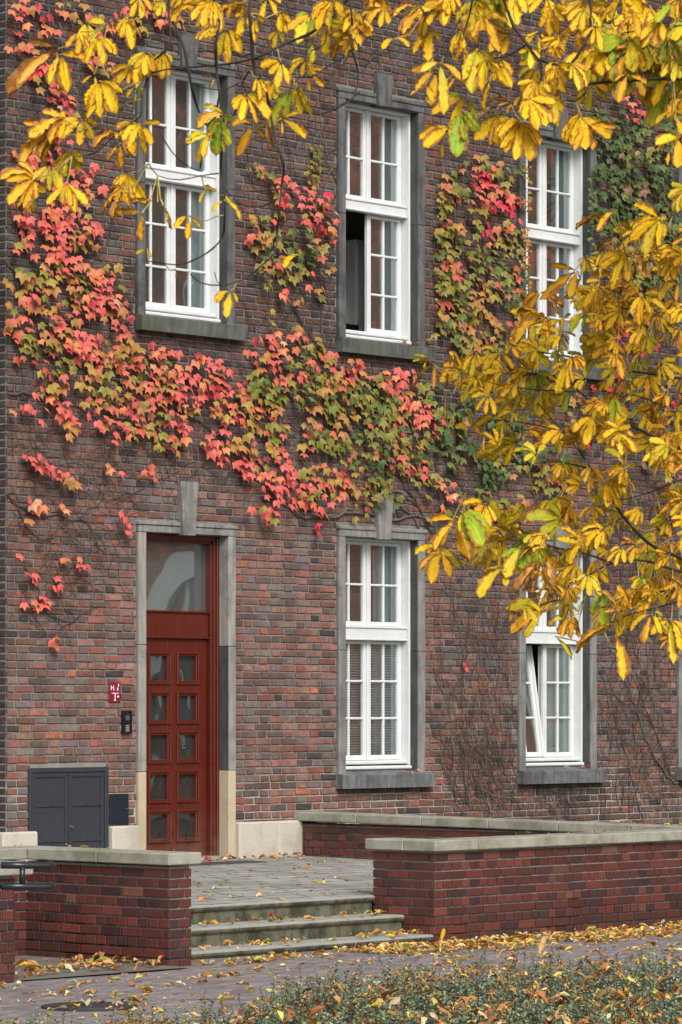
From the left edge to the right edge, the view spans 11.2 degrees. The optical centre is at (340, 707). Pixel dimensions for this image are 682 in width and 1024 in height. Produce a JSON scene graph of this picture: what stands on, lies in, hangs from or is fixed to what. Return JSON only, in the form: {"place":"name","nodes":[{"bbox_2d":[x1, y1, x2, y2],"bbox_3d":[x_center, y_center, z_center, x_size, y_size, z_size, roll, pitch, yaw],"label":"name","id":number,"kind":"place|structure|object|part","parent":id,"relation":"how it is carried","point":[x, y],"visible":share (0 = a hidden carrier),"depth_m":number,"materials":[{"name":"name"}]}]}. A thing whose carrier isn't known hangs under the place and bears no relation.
{"place":"outdoors","nodes":[
{"label":"outdoors","id":0,"kind":"place"},
{"bbox_2d":[0,955,187,981],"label":"side path","id":1,"kind":"structure","parent":0,"point":[66,972],"depth_m":28.07,"materials":[{"name":"grey stone"}]},
{"bbox_2d":[26,856,374,905],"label":"terrace","id":2,"kind":"structure","parent":0,"point":[272,874],"depth_m":34.33,"materials":[{"name":"grey stone"}]},
{"bbox_2d":[183,860,265,865],"bbox_3d":[-1.330,1.664,37.182,0.400,0.005,1.270,0,0,43],"label":"doormat recess","id":3,"kind":"object","parent":2,"relation":"on","point":[225,862],"visible":0.8,"depth_m":37.29,"materials":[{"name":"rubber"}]},
{"bbox_2d":[189,895,433,959],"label":"entrance steps","id":4,"kind":"structure","parent":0,"point":[245,929],"depth_m":30.78,"materials":[{"name":"stone"}]},
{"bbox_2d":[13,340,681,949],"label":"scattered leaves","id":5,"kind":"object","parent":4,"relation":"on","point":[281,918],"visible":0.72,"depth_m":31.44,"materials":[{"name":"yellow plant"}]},
{"bbox_2d":[0,924,681,1023],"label":"path","id":6,"kind":"structure","parent":0,"point":[22,1011],"depth_m":27.40,"materials":[{"name":"grey stone"}]},
{"bbox_2d":[0,860,32,982],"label":"gate wall","id":7,"kind":"structure","parent":6,"relation":"on","point":[7,936],"depth_m":26.90,"materials":[{"name":"brick"}]},
{"bbox_2d":[0,860,56,889],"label":"handrail","id":8,"kind":"object","parent":7,"relation":"attached to","point":[22,867],"visible":1,"depth_m":26.26,"materials":[{"name":"black metal"}]},
{"bbox_2d":[41,1001,136,1011],"bbox_3d":[-1.788,2.127,24.713,0.680,0.026,0.680,0,0,43],"label":"manhole cover","id":9,"kind":"object","parent":6,"relation":"on","point":[95,1007],"visible":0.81,"depth_m":24.58,"materials":[{"name":"metal"}]},
{"bbox_2d":[0,920,681,1023],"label":"fallen leaves","id":10,"kind":"object","parent":6,"relation":"on","point":[594,934],"visible":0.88,"depth_m":29.46,"materials":[{"name":"yellow plant"}]},
{"bbox_2d":[440,928,445,939],"bbox_3d":[0.926,2.067,31.562,0.049,0.126,0.020,0,0,7],"label":"upright leaf","id":11,"kind":"object","parent":6,"relation":"on","point":[443,931],"visible":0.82,"depth_m":31.56,"materials":[{"name":"yellow plant"}]},
{"bbox_2d":[279,977,681,1023],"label":"soil bed","id":12,"kind":"object","parent":6,"relation":"on","point":[576,981],"visible":0.08,"depth_m":23.98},
{"bbox_2d":[0,941,681,1023],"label":"hedge","id":13,"kind":"object","parent":12,"relation":"on","point":[673,1004],"visible":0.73,"depth_m":22.39,"materials":[{"name":"green plant"}]},
{"bbox_2d":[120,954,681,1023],"bbox_3d":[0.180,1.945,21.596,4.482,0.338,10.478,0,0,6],"label":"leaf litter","id":14,"kind":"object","parent":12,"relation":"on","point":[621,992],"visible":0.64,"depth_m":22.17,"materials":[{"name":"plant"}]},
{"bbox_2d":[538,936,545,953],"bbox_3d":[1.730,2.048,29.930,0.067,0.165,0.035,0,0,-14],"label":"upright leaf","id":15,"kind":"object","parent":6,"relation":"on","point":[542,942],"visible":1,"depth_m":29.93,"materials":[{"name":"orange plant"}]},
{"bbox_2d":[346,324,358,330],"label":"computer monitor","id":16,"kind":"object","parent":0,"point":[352,327],"visible":0.09,"depth_m":40.89,"materials":[{"name":"black plastic"}]},
{"label":"ground","id":17,"kind":"structure","parent":0,"visible":0},
{"bbox_2d":[0,845,200,965],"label":"stair wall","id":18,"kind":"structure","parent":17,"relation":"on","point":[120,903],"depth_m":28.99,"materials":[{"name":"brick"}]},
{"bbox_2d":[0,0,681,911],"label":"brick building","id":19,"kind":"structure","parent":17,"relation":"on","point":[270,678],"depth_m":39.10,"materials":[{"name":"red brick"}]},
{"bbox_2d":[27,767,108,847],"bbox_3d":[-2.884,1.395,36.453,0.150,1.530,1.130,0,0,43],"label":"utility cabinet","id":20,"kind":"object","parent":19,"relation":"attached to","point":[71,809],"visible":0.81,"depth_m":36.42,"materials":[{"name":"metal"}]},
{"bbox_3d":[-3.035,1.413,36.242,0.054,1.455,0.506,0,0,43],"label":"door","id":21,"kind":"part","parent":20,"relation":"part of","materials":[{"name":"metal"}]},
{"bbox_3d":[-2.680,1.413,36.614,0.070,1.455,0.506,0,0,43],"label":"door","id":22,"kind":"part","parent":20,"relation":"part of","materials":[{"name":"metal"}]},
{"bbox_2d":[108,682,119,701],"bbox_3d":[-2.402,-0.159,36.908,0.023,0.216,0.159,0,0,43],"label":"hydrant sign","id":23,"kind":"object","parent":19,"relation":"attached to","point":[114,692],"visible":1,"depth_m":36.90,"materials":[{"name":"red metal"}]},
{"bbox_2d":[109,794,128,825],"bbox_3d":[-2.370,1.090,36.979,0.108,0.330,0.270,0,0,43],"label":"meter box","id":24,"kind":"object","parent":19,"relation":"on","point":[118,809],"visible":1,"depth_m":36.95,"materials":[{"name":"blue metal"}]},
{"bbox_2d":[113,797,126,822],"bbox_3d":[-2.344,1.090,36.955,0.021,0.270,0.210,0,0,43],"label":"door","id":25,"kind":"structure","parent":24,"relation":"in","point":[119,803],"depth_m":36.95,"materials":[{"name":"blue metal"}]},
{"bbox_2d":[121,710,131,733],"bbox_3d":[-2.283,0.158,37.016,0.058,0.249,0.114,0,0,43],"label":"door intercom","id":26,"kind":"object","parent":19,"relation":"attached to","point":[126,721],"depth_m":36.99,"materials":[{"name":"black plastic"}]},
{"bbox_2d":[146,638,205,855],"bbox_3d":[-1.854,0.444,37.871,0.079,2.372,1.070,0,0,43],"label":"door","id":27,"kind":"structure","parent":19,"relation":"in","point":[175,668],"depth_m":37.90,"materials":[{"name":"brown wood"}]},
{"bbox_2d":[134,33,245,340],"bbox_3d":[-1.771,-5.650,37.814,0.525,3.250,1.590,0,0,43],"label":"window","id":28,"kind":"structure","parent":19,"relation":"in","point":[208,321],"depth_m":38.04,"materials":[{"name":"white paint"}]},
{"bbox_2d":[3,0,440,685],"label":"climbing creeper","id":29,"kind":"object","parent":19,"relation":"attached to","point":[27,280],"visible":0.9,"depth_m":36.64,"materials":[{"name":"red plant"}]},
{"bbox_2d":[198,0,364,399],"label":"climbing creeper","id":30,"kind":"object","parent":19,"relation":"attached to","point":[329,356],"visible":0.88,"depth_m":38.85,"materials":[{"name":"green plant"}]},
{"bbox_2d":[346,239,378,331],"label":"cabinet","id":31,"kind":"object","parent":19,"relation":"in","point":[355,281],"visible":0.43,"depth_m":41.26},
{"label":"door","id":32,"kind":"part","parent":31,"relation":"part of","materials":[{"name":"white wood"}]},
{"bbox_2d":[335,72,435,361],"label":"window","id":33,"kind":"structure","parent":19,"relation":"in","point":[408,208],"depth_m":40.46,"materials":[{"name":"white paint"}]},
{"bbox_2d":[335,493,435,788],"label":"window","id":34,"kind":"structure","parent":19,"relation":"in","point":[407,634],"depth_m":40.38,"materials":[{"name":"white paint"}]},
{"bbox_2d":[238,306,596,561],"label":"climbing creeper","id":35,"kind":"object","parent":19,"relation":"attached to","point":[325,389],"visible":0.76,"depth_m":40.10,"materials":[{"name":"red plant"}]},
{"bbox_2d":[254,0,671,380],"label":"climbing creeper","id":36,"kind":"object","parent":19,"relation":"attached to","point":[460,321],"visible":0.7,"depth_m":41.13,"materials":[{"name":"green plant"}]},
{"bbox_2d":[418,470,589,820],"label":"climbing creeper","id":37,"kind":"object","parent":19,"relation":"attached to","point":[480,753],"visible":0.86,"depth_m":41.28,"materials":[{"name":"brown plant"}]},
{"bbox_2d":[516,110,606,380],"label":"window","id":38,"kind":"structure","parent":19,"relation":"in","point":[581,162],"depth_m":42.79,"materials":[{"name":"white paint"}]},
{"bbox_2d":[516,513,606,783],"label":"window","id":39,"kind":"structure","parent":19,"relation":"in","point":[550,702],"depth_m":42.74,"materials":[{"name":"white paint"}]},
{"bbox_2d":[557,0,681,554],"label":"climbing creeper","id":40,"kind":"object","parent":19,"relation":"attached to","point":[621,145],"visible":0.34,"depth_m":43.30,"materials":[{"name":"green plant"}]},
{"bbox_2d":[569,439,681,823],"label":"climbing creeper","id":41,"kind":"object","parent":19,"relation":"attached to","point":[638,713],"visible":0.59,"depth_m":43.50,"materials":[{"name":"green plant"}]},
{"bbox_2d":[675,551,681,779],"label":"window","id":42,"kind":"structure","parent":19,"relation":"in","point":[679,610],"depth_m":44.13,"materials":[{"name":"white paint"}]},
{"bbox_2d":[676,166,681,385],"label":"window","id":43,"kind":"structure","parent":19,"relation":"in","point":[679,360],"depth_m":44.13,"materials":[{"name":"white paint"}]},
{"bbox_2d":[0,0,681,680],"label":"chestnut tree","id":44,"kind":"object","parent":17,"relation":"on","point":[632,44],"visible":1,"depth_m":10.64,"materials":[{"name":"yellow plant"}]},
{"bbox_2d":[294,811,681,905],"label":"back wall","id":45,"kind":"structure","parent":17,"relation":"on","point":[336,840],"depth_m":37.91,"materials":[{"name":"brick"}]},
{"bbox_2d":[365,828,681,941],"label":"garden wall","id":46,"kind":"structure","parent":17,"relation":"on","point":[463,888],"depth_m":32.49,"materials":[{"name":"brick"}]}
]}

